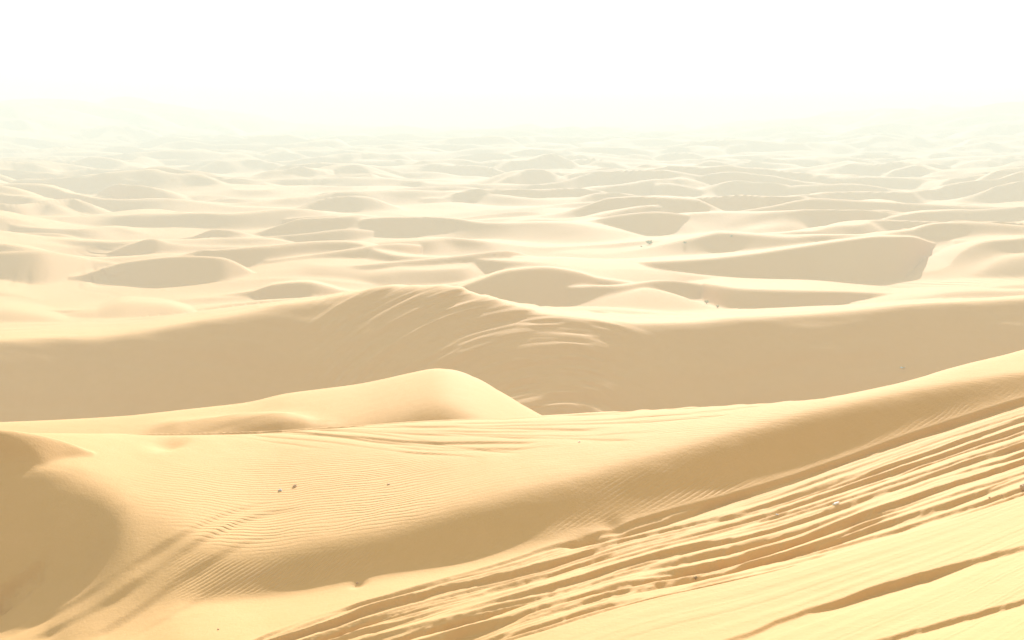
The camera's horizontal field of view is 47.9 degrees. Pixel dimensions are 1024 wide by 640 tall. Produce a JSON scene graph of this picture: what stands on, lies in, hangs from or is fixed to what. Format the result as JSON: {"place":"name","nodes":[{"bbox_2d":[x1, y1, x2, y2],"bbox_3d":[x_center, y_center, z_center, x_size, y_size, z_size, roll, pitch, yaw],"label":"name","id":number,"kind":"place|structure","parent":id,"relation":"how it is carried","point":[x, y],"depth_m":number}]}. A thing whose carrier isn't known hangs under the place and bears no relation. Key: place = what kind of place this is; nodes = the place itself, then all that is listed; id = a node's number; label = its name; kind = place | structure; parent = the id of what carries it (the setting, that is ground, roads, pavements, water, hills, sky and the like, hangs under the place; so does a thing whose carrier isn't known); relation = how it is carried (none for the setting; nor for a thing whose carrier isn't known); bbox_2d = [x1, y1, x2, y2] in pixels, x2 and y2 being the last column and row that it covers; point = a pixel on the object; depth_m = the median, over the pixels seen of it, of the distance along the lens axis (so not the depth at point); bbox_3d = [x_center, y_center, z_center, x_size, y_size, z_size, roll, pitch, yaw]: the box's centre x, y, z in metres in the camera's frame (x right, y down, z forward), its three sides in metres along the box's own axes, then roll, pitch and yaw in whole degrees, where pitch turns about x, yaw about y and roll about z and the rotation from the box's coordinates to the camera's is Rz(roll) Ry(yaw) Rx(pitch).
{"place":"outdoors","nodes":[
{"label":"outdoors","id":0,"kind":"place"},
{"bbox_2d":[0,300,69,321],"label":"sand dune","id":1,"kind":"structure","parent":0,"point":[12,311],"depth_m":220.81},
{"bbox_2d":[0,429,95,482],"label":"sand dune","id":2,"kind":"structure","parent":0,"point":[20,452],"depth_m":48.28},
{"bbox_2d":[0,249,116,283],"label":"sand dune","id":3,"kind":"structure","parent":0,"point":[31,266],"depth_m":279.75},
{"bbox_2d":[67,253,256,284],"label":"sand dune","id":4,"kind":"structure","parent":0,"point":[192,268],"depth_m":277.04},
{"bbox_2d":[0,369,539,433],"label":"sand dune","id":5,"kind":"structure","parent":0,"point":[435,394],"depth_m":69.32},
{"bbox_2d":[222,279,356,299],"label":"sand dune","id":6,"kind":"structure","parent":0,"point":[294,287],"depth_m":247.19},
{"bbox_2d":[0,350,1023,639],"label":"sand dune","id":7,"kind":"structure","parent":0,"point":[602,526],"depth_m":42.20},
{"bbox_2d":[0,96,1023,323],"bbox_3d":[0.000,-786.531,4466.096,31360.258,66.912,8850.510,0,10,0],"label":"sand plain","id":8,"kind":"structure","parent":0,"point":[129,178],"depth_m":521.32},
{"bbox_2d":[263,242,422,262],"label":"sand dune","id":9,"kind":"structure","parent":8,"relation":"on","point":[364,251],"depth_m":303.26},
{"bbox_2d":[0,284,1023,421],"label":"sand dune","id":10,"kind":"structure","parent":0,"point":[540,359],"depth_m":144.61},
{"bbox_2d":[0,0,1023,119],"label":"sky","id":11,"kind":"structure","parent":0,"point":[274,59]},
{"bbox_2d":[455,265,634,306],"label":"sand dune","id":12,"kind":"structure","parent":0,"point":[541,284],"depth_m":237.37},
{"bbox_2d":[590,212,690,234],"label":"sand dune","id":13,"kind":"structure","parent":0,"point":[657,223],"depth_m":388.84},
{"bbox_2d":[639,234,935,282],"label":"sand dune","id":14,"kind":"structure","parent":0,"point":[869,258],"depth_m":279.20},
{"bbox_2d":[687,275,895,308],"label":"sand dune","id":15,"kind":"structure","parent":0,"point":[739,291],"depth_m":241.14},
{"bbox_2d":[900,225,917,229],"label":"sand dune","id":16,"kind":"structure","parent":0,"point":[901,227],"depth_m":384.15},
{"bbox_2d":[952,239,971,242],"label":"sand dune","id":17,"kind":"structure","parent":0,"point":[956,240],"depth_m":328.87}
]}

